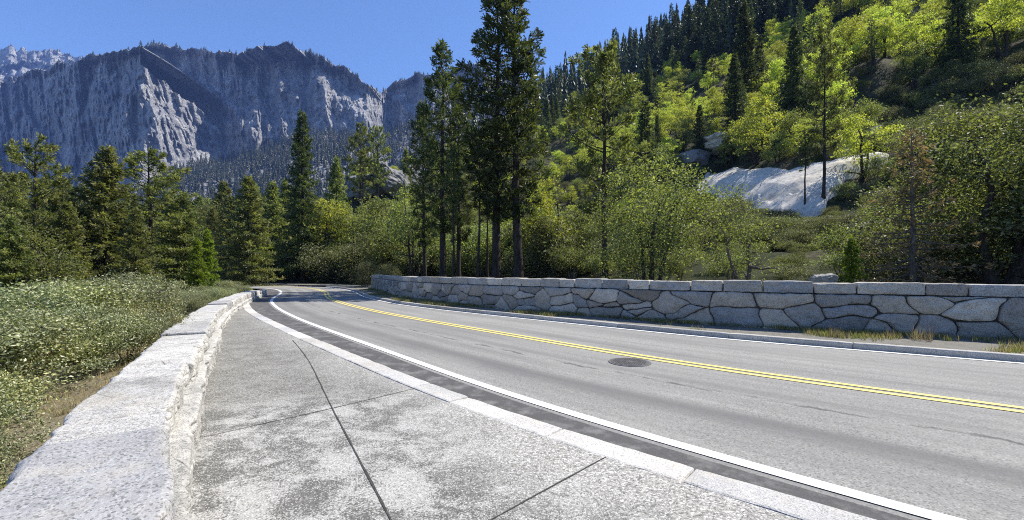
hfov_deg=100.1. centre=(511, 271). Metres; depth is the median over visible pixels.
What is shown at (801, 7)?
thin pine
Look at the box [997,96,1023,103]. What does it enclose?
hillside bush
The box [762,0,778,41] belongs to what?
dark conifer
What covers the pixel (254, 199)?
fir tree
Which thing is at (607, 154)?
oak tree
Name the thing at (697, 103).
oak tree
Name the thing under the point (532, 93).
pine tree
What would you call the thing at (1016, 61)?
chaparral shrub
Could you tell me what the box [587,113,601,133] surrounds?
oak tree
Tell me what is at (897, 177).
thicket shrub
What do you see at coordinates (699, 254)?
thicket shrub
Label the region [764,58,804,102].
oak tree
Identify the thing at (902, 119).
chaparral shrub
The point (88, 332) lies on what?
manzanita shrub
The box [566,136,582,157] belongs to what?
oak tree
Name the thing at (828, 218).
thicket shrub
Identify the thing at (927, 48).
oak tree
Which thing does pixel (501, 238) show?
thicket shrub
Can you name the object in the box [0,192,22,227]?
leafy tree
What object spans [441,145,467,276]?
pine tree
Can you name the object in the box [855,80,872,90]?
hillside bush
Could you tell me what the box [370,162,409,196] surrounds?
boulder
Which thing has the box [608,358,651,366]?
manhole cover
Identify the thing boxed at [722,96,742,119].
oak tree
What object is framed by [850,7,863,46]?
fir tree
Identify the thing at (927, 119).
chaparral shrub
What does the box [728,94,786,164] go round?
oak tree
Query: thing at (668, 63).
oak tree
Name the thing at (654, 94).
thin pine
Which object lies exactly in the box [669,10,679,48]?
dark conifer
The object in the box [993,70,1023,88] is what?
hillside bush
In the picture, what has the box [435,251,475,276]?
thicket shrub
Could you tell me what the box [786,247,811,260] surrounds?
thicket shrub
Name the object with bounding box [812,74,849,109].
oak tree
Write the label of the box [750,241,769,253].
thicket shrub
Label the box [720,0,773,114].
fir tree
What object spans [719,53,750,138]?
fir tree
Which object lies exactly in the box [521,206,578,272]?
thicket shrub
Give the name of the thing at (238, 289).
manzanita shrub
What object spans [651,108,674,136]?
oak tree
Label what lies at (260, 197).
fir tree
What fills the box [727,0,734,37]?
dark conifer
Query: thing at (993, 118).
chaparral shrub
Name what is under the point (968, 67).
hillside bush
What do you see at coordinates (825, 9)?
oak tree
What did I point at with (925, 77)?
hillside bush
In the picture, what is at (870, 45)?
thin pine
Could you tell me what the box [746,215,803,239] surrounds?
hillside bush
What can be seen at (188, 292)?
manzanita shrub
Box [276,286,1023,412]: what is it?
line
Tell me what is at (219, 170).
valley forest
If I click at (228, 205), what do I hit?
fir tree
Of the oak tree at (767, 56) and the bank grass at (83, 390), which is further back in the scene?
the oak tree at (767, 56)
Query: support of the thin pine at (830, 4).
on the terrain at (882, 74)
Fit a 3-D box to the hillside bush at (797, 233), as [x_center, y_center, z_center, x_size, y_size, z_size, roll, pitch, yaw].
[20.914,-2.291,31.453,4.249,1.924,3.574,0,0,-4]
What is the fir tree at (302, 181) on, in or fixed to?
on the terrain at (882, 74)
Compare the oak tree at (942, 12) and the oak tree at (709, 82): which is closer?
the oak tree at (942, 12)
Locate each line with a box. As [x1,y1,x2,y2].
[251,287,965,519]
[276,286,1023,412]
[280,285,1023,363]
[280,286,1023,408]
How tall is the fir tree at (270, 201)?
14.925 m
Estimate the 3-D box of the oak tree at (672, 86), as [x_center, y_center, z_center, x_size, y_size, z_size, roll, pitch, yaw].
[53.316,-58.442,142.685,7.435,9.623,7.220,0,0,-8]
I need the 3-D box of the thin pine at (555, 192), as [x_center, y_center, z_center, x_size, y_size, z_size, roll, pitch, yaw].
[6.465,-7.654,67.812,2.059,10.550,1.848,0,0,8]
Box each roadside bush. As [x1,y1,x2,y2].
[349,260,380,286]
[369,261,403,278]
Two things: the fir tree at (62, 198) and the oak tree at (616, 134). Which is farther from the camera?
the oak tree at (616, 134)
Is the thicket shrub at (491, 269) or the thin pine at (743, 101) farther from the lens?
the thin pine at (743, 101)
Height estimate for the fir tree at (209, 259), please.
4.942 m
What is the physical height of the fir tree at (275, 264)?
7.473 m
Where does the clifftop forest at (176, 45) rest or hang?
on the mountain
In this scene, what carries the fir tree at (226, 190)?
on the terrain at (882, 74)
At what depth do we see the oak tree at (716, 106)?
105.20 m
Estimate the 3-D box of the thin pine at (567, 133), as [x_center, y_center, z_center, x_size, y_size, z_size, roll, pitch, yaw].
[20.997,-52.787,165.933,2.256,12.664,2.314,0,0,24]
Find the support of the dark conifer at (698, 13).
on the terrain at (882, 74)
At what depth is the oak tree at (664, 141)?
89.62 m
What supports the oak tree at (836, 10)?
on the terrain at (882, 74)
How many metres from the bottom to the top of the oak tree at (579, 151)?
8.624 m
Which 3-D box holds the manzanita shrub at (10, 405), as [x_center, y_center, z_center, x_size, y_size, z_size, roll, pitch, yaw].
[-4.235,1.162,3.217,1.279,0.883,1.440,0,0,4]
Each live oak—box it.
[860,83,1023,284]
[935,68,1023,284]
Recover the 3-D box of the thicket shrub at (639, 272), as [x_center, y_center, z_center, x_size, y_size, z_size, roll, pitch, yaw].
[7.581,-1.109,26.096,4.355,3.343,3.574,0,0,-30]
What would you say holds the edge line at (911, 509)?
on the road
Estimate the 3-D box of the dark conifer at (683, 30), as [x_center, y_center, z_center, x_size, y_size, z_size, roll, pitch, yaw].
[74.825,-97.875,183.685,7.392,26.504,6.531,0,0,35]
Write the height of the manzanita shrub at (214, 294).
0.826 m
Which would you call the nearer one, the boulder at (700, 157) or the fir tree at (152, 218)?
the fir tree at (152, 218)
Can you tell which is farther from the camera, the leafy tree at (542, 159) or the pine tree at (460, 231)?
the leafy tree at (542, 159)
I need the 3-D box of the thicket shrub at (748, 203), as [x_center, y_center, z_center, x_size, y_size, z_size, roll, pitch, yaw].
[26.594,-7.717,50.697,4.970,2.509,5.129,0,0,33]
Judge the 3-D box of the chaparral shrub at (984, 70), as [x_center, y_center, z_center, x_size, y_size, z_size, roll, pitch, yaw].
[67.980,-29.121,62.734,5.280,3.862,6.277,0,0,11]
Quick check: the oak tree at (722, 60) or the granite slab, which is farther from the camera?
the oak tree at (722, 60)
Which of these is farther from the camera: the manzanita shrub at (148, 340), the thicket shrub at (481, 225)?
the thicket shrub at (481, 225)
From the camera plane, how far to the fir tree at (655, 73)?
154.12 m
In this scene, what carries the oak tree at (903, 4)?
on the terrain at (882, 74)
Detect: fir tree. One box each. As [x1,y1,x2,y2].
[0,214,40,309]
[11,210,29,273]
[20,186,57,249]
[32,200,97,284]
[38,189,61,260]
[38,199,100,286]
[45,144,161,292]
[59,184,75,207]
[74,182,92,210]
[105,206,168,301]
[141,202,155,239]
[152,218,167,268]
[153,200,191,280]
[154,188,173,225]
[155,191,211,287]
[181,238,209,290]
[191,194,211,230]
[195,227,221,287]
[200,208,225,276]
[202,180,241,250]
[204,197,212,205]
[205,195,255,283]
[212,174,283,285]
[241,183,259,221]
[245,194,267,230]
[251,180,299,281]
[260,235,284,280]
[273,108,328,282]
[275,179,292,237]
[280,194,312,273]
[311,155,354,279]
[354,151,367,173]
[370,197,385,225]
[398,148,416,190]
[541,98,553,142]
[547,96,557,137]
[551,97,561,133]
[556,36,654,278]
[608,68,626,117]
[628,96,661,179]
[637,69,644,98]
[640,53,652,100]
[650,114,664,159]
[651,71,660,103]
[688,104,712,151]
[699,43,710,77]
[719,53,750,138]
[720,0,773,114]
[750,34,771,95]
[771,22,813,134]
[790,24,808,74]
[796,129,817,204]
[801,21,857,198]
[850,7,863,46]
[930,0,991,74]
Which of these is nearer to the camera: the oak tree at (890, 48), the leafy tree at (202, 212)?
the leafy tree at (202, 212)
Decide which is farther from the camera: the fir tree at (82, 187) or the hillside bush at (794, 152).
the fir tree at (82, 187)
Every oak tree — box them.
[250,237,279,281]
[285,196,356,280]
[326,205,386,251]
[381,177,447,276]
[512,175,579,277]
[528,177,554,195]
[530,183,560,210]
[535,125,547,142]
[543,162,562,182]
[549,150,563,162]
[551,121,567,143]
[556,153,570,168]
[559,156,575,181]
[560,185,577,204]
[564,113,574,127]
[565,205,578,213]
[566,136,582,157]
[572,147,596,169]
[573,149,590,173]
[578,126,593,139]
[580,148,747,280]
[581,136,596,154]
[581,184,591,197]
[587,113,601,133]
[594,139,615,166]
[597,135,615,150]
[599,144,618,170]
[610,128,622,153]
[617,125,634,141]
[627,92,641,108]
[630,73,641,85]
[631,110,654,135]
[645,102,661,119]
[650,122,669,142]
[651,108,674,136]
[654,82,666,104]
[657,89,679,107]
[659,101,675,122]
[659,107,679,133]
[660,80,684,105]
[660,137,681,164]
[661,59,673,72]
[661,74,673,87]
[663,65,676,78]
[665,105,702,146]
[667,68,684,89]
[669,97,694,130]
[674,61,684,73]
[675,96,696,116]
[678,100,707,131]
[683,88,700,104]
[688,70,704,88]
[690,50,701,67]
[694,96,712,121]
[699,71,719,92]
[704,58,723,83]
[704,86,718,109]
[704,94,727,119]
[706,116,728,134]
[711,87,725,112]
[714,127,741,166]
[717,53,733,72]
[721,53,733,75]
[722,68,730,86]
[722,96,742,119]
[727,110,777,165]
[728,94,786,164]
[736,92,760,111]
[747,75,773,108]
[749,97,788,147]
[752,82,786,111]
[762,17,786,40]
[762,40,786,64]
[763,31,772,48]
[763,34,784,56]
[764,54,780,71]
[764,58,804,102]
[765,73,778,95]
[767,32,786,55]
[771,16,790,44]
[782,118,822,159]
[788,25,809,38]
[794,9,812,36]
[798,50,821,101]
[802,21,843,52]
[803,46,855,91]
[804,4,834,32]
[807,80,856,114]
[811,0,839,28]
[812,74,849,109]
[813,105,863,140]
[824,36,865,79]
[826,112,907,182]
[827,12,869,68]
[829,0,845,19]
[833,13,873,63]
[834,18,853,35]
[841,0,868,16]
[842,0,864,13]
[848,15,906,70]
[851,3,884,29]
[857,0,886,9]
[859,6,911,57]
[860,0,896,19]
[875,33,902,57]
[880,0,915,30]
[886,0,922,26]
[891,10,950,71]
[902,32,946,63]
[910,0,946,28]
[921,0,976,25]
[936,18,993,60]
[970,0,1023,59]
[974,5,993,41]
[981,1,1018,44]
[983,0,1023,40]
[985,8,1023,44]
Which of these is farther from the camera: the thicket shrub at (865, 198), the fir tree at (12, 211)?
the thicket shrub at (865, 198)
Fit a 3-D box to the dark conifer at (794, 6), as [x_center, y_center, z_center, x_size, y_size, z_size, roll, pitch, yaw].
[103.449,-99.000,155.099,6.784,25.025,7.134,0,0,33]
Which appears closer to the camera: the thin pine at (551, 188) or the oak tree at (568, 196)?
the thin pine at (551, 188)
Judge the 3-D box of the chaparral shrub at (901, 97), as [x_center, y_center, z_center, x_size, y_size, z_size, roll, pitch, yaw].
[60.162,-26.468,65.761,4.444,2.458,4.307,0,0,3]
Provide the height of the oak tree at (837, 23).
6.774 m
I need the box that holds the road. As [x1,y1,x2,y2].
[217,285,1023,519]
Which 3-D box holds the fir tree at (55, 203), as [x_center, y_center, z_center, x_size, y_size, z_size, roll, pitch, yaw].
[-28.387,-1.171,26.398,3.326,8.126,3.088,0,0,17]
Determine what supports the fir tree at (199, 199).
on the terrain at (882, 74)
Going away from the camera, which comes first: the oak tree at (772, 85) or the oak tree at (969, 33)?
the oak tree at (969, 33)
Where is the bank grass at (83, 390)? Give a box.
[0,290,251,489]
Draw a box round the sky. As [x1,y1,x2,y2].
[0,0,706,92]
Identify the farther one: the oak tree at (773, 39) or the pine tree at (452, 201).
the oak tree at (773, 39)
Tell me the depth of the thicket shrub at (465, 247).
41.39 m
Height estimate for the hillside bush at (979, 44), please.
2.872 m
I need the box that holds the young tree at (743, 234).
[690,181,794,285]
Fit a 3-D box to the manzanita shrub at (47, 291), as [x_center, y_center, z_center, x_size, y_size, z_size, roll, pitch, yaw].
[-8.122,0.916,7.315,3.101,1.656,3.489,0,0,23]
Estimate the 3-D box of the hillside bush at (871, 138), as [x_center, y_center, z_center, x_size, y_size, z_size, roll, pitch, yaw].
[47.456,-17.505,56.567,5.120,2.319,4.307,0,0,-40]
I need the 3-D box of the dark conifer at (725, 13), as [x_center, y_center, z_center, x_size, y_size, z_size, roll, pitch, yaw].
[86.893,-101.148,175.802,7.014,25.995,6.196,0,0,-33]
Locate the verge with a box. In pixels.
[261,283,1023,353]
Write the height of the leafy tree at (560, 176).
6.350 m
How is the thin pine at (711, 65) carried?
on the terrain at (882, 74)
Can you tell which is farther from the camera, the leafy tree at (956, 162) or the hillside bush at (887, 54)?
the hillside bush at (887, 54)
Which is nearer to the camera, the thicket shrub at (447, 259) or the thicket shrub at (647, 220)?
the thicket shrub at (647, 220)
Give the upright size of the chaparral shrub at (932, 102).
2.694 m
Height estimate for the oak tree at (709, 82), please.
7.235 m
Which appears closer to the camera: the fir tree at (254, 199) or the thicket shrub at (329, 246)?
the thicket shrub at (329, 246)
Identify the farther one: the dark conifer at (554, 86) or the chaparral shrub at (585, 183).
the dark conifer at (554, 86)
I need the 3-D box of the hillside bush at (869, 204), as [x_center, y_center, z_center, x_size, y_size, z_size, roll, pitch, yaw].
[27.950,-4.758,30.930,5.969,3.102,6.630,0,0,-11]
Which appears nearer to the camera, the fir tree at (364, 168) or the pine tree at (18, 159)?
the pine tree at (18, 159)
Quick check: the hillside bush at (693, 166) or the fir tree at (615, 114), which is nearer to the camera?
the hillside bush at (693, 166)
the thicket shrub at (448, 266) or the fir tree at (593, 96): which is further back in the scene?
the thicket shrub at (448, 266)
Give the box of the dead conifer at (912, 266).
[857,126,996,283]
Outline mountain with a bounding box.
[0,41,537,203]
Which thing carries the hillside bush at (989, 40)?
on the terrain at (882, 74)
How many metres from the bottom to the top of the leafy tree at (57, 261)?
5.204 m
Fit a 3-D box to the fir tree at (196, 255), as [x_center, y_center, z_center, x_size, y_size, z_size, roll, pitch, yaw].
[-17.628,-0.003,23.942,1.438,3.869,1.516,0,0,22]
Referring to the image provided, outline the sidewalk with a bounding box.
[191,307,799,519]
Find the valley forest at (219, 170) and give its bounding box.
[118,101,508,214]
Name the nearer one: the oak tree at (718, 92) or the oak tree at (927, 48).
the oak tree at (927, 48)
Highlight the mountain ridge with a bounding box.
[0,45,80,80]
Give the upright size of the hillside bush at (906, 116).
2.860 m
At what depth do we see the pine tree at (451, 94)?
32.54 m
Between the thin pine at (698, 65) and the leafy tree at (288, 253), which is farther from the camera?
the thin pine at (698, 65)
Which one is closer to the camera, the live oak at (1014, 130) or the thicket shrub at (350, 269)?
the live oak at (1014, 130)
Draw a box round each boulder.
[344,174,381,201]
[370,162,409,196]
[396,162,421,191]
[675,149,709,169]
[703,132,746,154]
[808,273,839,282]
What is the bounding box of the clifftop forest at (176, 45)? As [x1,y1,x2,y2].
[0,40,427,173]
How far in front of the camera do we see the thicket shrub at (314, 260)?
52.85 m
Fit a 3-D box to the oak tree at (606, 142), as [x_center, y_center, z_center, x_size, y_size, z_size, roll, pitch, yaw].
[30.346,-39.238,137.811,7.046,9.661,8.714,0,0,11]
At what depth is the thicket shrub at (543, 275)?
31.90 m
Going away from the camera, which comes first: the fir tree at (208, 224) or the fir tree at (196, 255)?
the fir tree at (196, 255)
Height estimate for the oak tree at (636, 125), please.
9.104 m
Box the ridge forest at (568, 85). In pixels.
[471,0,798,132]
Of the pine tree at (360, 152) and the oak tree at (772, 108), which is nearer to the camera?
the oak tree at (772, 108)
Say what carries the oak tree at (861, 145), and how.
on the terrain at (882, 74)
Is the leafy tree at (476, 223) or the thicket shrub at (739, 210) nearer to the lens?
the thicket shrub at (739, 210)
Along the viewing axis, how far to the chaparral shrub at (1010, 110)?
40.20 m
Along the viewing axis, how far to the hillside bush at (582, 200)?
95.56 m
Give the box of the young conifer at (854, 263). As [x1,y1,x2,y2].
[838,235,868,293]
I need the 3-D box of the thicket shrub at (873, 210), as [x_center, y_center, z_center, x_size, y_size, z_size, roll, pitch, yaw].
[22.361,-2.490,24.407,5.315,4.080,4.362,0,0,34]
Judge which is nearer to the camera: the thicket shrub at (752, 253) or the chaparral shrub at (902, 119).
the thicket shrub at (752, 253)
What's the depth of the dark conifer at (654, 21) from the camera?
227.29 m
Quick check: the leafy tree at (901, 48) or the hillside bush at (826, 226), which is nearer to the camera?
the hillside bush at (826, 226)
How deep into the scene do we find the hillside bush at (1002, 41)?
68.23 m
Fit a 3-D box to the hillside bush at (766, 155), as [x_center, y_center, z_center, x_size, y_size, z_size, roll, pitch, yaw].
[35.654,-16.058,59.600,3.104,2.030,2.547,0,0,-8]
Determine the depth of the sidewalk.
3.36 m
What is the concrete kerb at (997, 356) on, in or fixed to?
on the terrain at (882, 74)
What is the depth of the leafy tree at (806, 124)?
59.70 m
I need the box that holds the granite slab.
[697,152,888,217]
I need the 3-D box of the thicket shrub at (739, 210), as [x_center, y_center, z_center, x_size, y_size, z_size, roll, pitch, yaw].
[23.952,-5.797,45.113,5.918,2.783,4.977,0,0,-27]
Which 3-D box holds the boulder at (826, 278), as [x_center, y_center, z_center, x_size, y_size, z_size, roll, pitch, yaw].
[11.228,0.286,15.372,0.797,0.468,0.760,0,0,-11]
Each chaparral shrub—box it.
[552,177,561,186]
[557,192,574,204]
[560,181,572,189]
[568,179,583,190]
[578,181,595,190]
[810,137,851,158]
[864,134,885,148]
[873,104,911,124]
[873,130,906,151]
[874,118,913,139]
[882,121,932,153]
[884,123,921,139]
[886,90,916,106]
[889,135,930,159]
[896,115,925,124]
[897,112,977,155]
[911,75,974,102]
[912,109,955,124]
[913,94,943,114]
[915,115,968,141]
[918,103,952,118]
[922,106,966,120]
[934,94,967,105]
[950,78,986,97]
[952,104,980,111]
[957,56,1012,85]
[957,106,1023,145]
[960,100,1019,118]
[963,111,1023,146]
[964,94,1001,110]
[974,67,1023,92]
[976,114,1023,151]
[981,101,1023,120]
[994,48,1023,72]
[994,89,1022,102]
[995,63,1023,83]
[1000,84,1023,103]
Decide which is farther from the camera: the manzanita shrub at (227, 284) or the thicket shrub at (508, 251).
the thicket shrub at (508, 251)
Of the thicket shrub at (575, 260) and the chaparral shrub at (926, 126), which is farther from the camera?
the chaparral shrub at (926, 126)
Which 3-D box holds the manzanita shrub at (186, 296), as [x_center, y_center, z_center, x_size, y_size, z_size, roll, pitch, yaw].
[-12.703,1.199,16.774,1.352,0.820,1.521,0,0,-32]
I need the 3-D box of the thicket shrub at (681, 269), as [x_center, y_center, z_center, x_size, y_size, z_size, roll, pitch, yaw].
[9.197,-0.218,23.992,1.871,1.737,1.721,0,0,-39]
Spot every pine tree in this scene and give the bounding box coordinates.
[0,132,78,300]
[0,159,38,269]
[101,146,198,273]
[342,121,376,212]
[363,125,392,196]
[402,98,438,276]
[406,38,474,276]
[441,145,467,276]
[444,74,477,276]
[455,0,535,277]
[466,0,554,277]
[466,128,492,277]
[476,159,492,277]
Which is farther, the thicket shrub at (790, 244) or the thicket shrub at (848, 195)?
the thicket shrub at (848, 195)
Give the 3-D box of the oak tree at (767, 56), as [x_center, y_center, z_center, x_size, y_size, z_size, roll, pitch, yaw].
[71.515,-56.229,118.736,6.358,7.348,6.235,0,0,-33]
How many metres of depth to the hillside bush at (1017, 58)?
61.90 m
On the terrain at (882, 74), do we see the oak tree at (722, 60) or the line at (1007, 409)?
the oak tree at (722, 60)
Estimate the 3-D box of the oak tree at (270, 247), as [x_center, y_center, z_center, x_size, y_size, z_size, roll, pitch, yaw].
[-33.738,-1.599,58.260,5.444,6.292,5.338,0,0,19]
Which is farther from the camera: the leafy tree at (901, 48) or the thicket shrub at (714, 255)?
the leafy tree at (901, 48)
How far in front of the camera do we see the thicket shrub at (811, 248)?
30.25 m
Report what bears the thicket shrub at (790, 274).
on the terrain at (882, 74)
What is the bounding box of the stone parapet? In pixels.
[0,290,266,519]
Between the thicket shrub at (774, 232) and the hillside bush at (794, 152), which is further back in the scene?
the hillside bush at (794, 152)
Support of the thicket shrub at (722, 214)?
on the terrain at (882, 74)
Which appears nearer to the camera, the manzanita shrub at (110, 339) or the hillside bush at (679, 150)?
the manzanita shrub at (110, 339)
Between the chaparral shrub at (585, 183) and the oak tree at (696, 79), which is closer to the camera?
the chaparral shrub at (585, 183)
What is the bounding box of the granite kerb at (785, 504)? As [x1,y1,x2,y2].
[243,302,875,519]
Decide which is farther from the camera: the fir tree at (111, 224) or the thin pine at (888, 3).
the thin pine at (888, 3)
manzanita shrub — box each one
[0,274,162,359]
[0,277,148,373]
[0,302,126,396]
[0,320,74,430]
[0,323,64,397]
[0,367,65,467]
[0,422,39,490]
[19,300,175,373]
[27,266,196,321]
[57,312,128,358]
[72,301,193,363]
[104,270,185,309]
[129,305,192,328]
[157,309,185,325]
[162,278,184,291]
[166,289,201,297]
[171,293,204,311]
[177,291,209,311]
[184,285,207,292]
[189,293,211,307]
[199,289,227,302]
[202,291,228,301]
[209,287,235,299]
[211,279,246,292]
[228,284,245,292]
[241,285,252,290]
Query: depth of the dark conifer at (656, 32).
211.68 m
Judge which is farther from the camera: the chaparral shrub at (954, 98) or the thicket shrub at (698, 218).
the chaparral shrub at (954, 98)
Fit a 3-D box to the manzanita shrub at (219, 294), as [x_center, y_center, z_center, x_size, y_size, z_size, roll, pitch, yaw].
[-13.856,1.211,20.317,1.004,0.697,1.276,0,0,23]
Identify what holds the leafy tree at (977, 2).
on the terrain at (882, 74)
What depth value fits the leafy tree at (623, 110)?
153.19 m
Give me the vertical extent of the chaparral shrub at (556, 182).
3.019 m
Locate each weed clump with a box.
[829,326,843,336]
[883,329,900,337]
[905,326,926,339]
[911,325,939,341]
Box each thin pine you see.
[539,117,547,142]
[542,170,555,198]
[549,191,558,212]
[557,89,561,111]
[558,125,563,152]
[564,119,567,151]
[651,77,659,109]
[669,45,675,76]
[673,47,680,74]
[683,36,688,76]
[688,95,695,124]
[694,59,701,94]
[707,54,719,102]
[737,87,749,165]
[795,0,804,29]
[801,37,812,66]
[806,14,818,79]
[815,14,824,26]
[824,0,834,20]
[835,0,846,20]
[865,19,879,90]
[884,0,894,58]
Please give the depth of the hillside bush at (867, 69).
73.72 m
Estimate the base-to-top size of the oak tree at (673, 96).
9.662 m
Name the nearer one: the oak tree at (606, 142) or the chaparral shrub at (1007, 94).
the chaparral shrub at (1007, 94)
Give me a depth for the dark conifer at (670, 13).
252.99 m
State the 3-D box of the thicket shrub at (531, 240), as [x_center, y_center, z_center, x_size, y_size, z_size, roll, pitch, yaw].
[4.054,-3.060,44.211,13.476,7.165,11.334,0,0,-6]
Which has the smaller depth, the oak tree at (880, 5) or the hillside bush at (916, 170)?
the hillside bush at (916, 170)
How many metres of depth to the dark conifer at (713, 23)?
159.87 m
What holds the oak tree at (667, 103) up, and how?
on the terrain at (882, 74)
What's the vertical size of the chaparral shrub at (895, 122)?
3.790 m
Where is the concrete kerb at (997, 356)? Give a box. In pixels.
[326,286,1023,362]
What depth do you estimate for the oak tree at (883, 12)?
75.86 m
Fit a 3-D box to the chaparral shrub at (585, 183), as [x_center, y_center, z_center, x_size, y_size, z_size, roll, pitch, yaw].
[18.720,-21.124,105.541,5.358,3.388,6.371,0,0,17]
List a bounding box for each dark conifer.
[550,65,562,110]
[576,57,582,84]
[587,51,596,104]
[611,28,619,52]
[616,48,621,79]
[628,30,639,71]
[645,14,652,42]
[648,23,660,67]
[651,20,659,44]
[660,22,675,65]
[668,3,673,25]
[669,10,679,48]
[672,12,680,58]
[678,4,701,72]
[678,12,692,74]
[679,2,692,60]
[688,5,702,60]
[692,0,706,40]
[697,5,715,61]
[705,0,721,52]
[707,0,723,59]
[709,11,729,61]
[718,0,730,54]
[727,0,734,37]
[728,0,740,45]
[735,0,757,45]
[747,0,757,41]
[751,0,763,36]
[754,0,767,29]
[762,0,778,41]
[774,0,786,27]
[787,0,808,23]
[806,0,832,27]
[827,0,844,20]
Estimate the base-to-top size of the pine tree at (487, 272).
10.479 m
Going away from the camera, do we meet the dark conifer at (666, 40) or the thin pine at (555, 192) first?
the thin pine at (555, 192)
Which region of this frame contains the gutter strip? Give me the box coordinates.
[249,288,911,519]
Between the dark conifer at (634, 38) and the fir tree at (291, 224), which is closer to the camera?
the fir tree at (291, 224)
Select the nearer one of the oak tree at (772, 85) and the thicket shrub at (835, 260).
the thicket shrub at (835, 260)
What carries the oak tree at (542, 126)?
on the terrain at (882, 74)
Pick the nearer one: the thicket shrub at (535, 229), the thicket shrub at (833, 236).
the thicket shrub at (833, 236)
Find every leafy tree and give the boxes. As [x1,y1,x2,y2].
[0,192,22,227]
[0,219,94,297]
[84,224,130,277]
[182,199,223,269]
[270,237,300,281]
[352,195,417,275]
[385,200,416,227]
[462,198,476,217]
[463,215,488,233]
[465,210,483,226]
[534,155,546,169]
[550,166,563,183]
[555,116,565,132]
[571,178,582,193]
[613,150,629,174]
[617,105,628,119]
[649,142,685,182]
[658,95,672,111]
[670,68,690,93]
[672,115,694,153]
[702,114,721,135]
[763,55,783,81]
[764,130,794,163]
[772,108,809,153]
[773,32,790,60]
[789,119,818,145]
[809,108,830,126]
[837,95,888,153]
[892,26,922,57]
[897,37,937,87]
[906,33,937,58]
[919,15,943,61]
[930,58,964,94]
[937,138,1001,177]
[966,0,995,13]
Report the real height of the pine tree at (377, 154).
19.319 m
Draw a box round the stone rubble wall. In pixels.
[371,275,1023,340]
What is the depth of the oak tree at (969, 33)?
68.88 m
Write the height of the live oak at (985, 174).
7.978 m
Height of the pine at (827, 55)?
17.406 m
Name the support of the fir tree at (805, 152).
on the terrain at (882, 74)
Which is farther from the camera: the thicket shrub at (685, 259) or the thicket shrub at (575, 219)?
the thicket shrub at (575, 219)
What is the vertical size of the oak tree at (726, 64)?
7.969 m
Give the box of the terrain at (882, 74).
[0,0,1023,489]
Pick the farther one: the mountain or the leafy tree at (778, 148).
the mountain
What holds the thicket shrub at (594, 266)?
on the terrain at (882, 74)
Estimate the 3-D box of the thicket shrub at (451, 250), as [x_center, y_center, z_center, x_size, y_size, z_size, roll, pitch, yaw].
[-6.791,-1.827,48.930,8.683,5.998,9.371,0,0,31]
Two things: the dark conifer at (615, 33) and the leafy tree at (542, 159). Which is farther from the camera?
the dark conifer at (615, 33)
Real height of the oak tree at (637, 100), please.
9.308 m
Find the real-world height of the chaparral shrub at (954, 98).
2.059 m
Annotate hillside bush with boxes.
[578,196,590,203]
[673,146,685,153]
[684,162,706,175]
[715,157,732,166]
[720,216,771,248]
[737,150,755,161]
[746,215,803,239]
[750,142,773,160]
[759,150,777,163]
[769,228,824,252]
[780,143,813,160]
[785,133,815,153]
[816,219,837,231]
[829,181,860,197]
[840,49,866,65]
[852,45,880,62]
[852,155,894,183]
[852,194,894,214]
[854,62,877,76]
[855,53,876,63]
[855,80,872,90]
[859,130,892,146]
[873,82,907,98]
[879,49,896,58]
[884,109,918,121]
[887,73,908,85]
[889,54,913,69]
[897,166,938,179]
[906,90,945,107]
[910,141,950,159]
[916,70,947,85]
[930,54,954,71]
[939,100,966,110]
[955,38,990,53]
[956,61,986,76]
[958,84,983,98]
[978,46,1002,60]
[984,42,1003,51]
[985,34,1002,43]
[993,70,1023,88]
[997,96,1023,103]
[998,34,1015,45]
[999,54,1023,65]
[1012,25,1023,42]
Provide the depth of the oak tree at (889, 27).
73.29 m
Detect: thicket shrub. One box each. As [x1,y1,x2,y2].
[287,240,371,282]
[291,240,341,280]
[313,242,380,282]
[321,234,365,279]
[331,227,408,280]
[350,251,387,274]
[379,247,406,275]
[384,229,455,276]
[384,233,439,276]
[389,240,439,276]
[399,232,470,275]
[422,249,485,276]
[427,222,512,277]
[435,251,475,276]
[461,237,510,277]
[462,252,483,275]
[467,220,506,241]
[471,223,511,274]
[481,255,512,277]
[488,220,551,275]
[500,206,593,275]
[500,245,539,276]
[501,252,547,278]
[508,207,572,272]
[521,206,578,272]
[521,206,630,277]
[526,209,591,277]
[542,244,608,278]
[551,199,630,269]
[568,218,618,273]
[573,238,633,275]
[577,254,617,277]
[611,204,679,248]
[612,232,662,279]
[625,187,724,251]
[654,247,702,268]
[656,218,715,249]
[656,231,704,256]
[659,197,729,240]
[663,253,692,280]
[669,248,704,264]
[695,250,746,272]
[697,207,746,235]
[700,253,757,279]
[707,223,733,242]
[711,199,726,212]
[716,196,754,212]
[717,204,760,219]
[718,242,746,251]
[722,217,772,241]
[724,247,767,262]
[748,207,770,212]
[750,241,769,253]
[756,222,801,246]
[756,261,821,280]
[757,208,808,228]
[765,253,810,271]
[774,240,803,252]
[775,217,825,237]
[777,222,823,243]
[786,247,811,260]
[798,215,816,220]
[801,221,908,273]
[801,251,891,281]
[804,240,828,250]
[811,212,870,233]
[817,214,842,227]
[820,205,840,215]
[826,210,848,215]
[829,208,1008,281]
[834,191,855,201]
[847,196,921,259]
[849,179,982,228]
[857,195,875,205]
[866,179,886,190]
[871,200,975,272]
[884,172,909,182]
[886,164,904,174]
[896,162,1017,281]
[928,196,1015,268]
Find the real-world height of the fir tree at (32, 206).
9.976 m
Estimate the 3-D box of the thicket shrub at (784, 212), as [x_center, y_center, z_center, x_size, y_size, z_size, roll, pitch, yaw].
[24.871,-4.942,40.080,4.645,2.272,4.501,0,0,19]

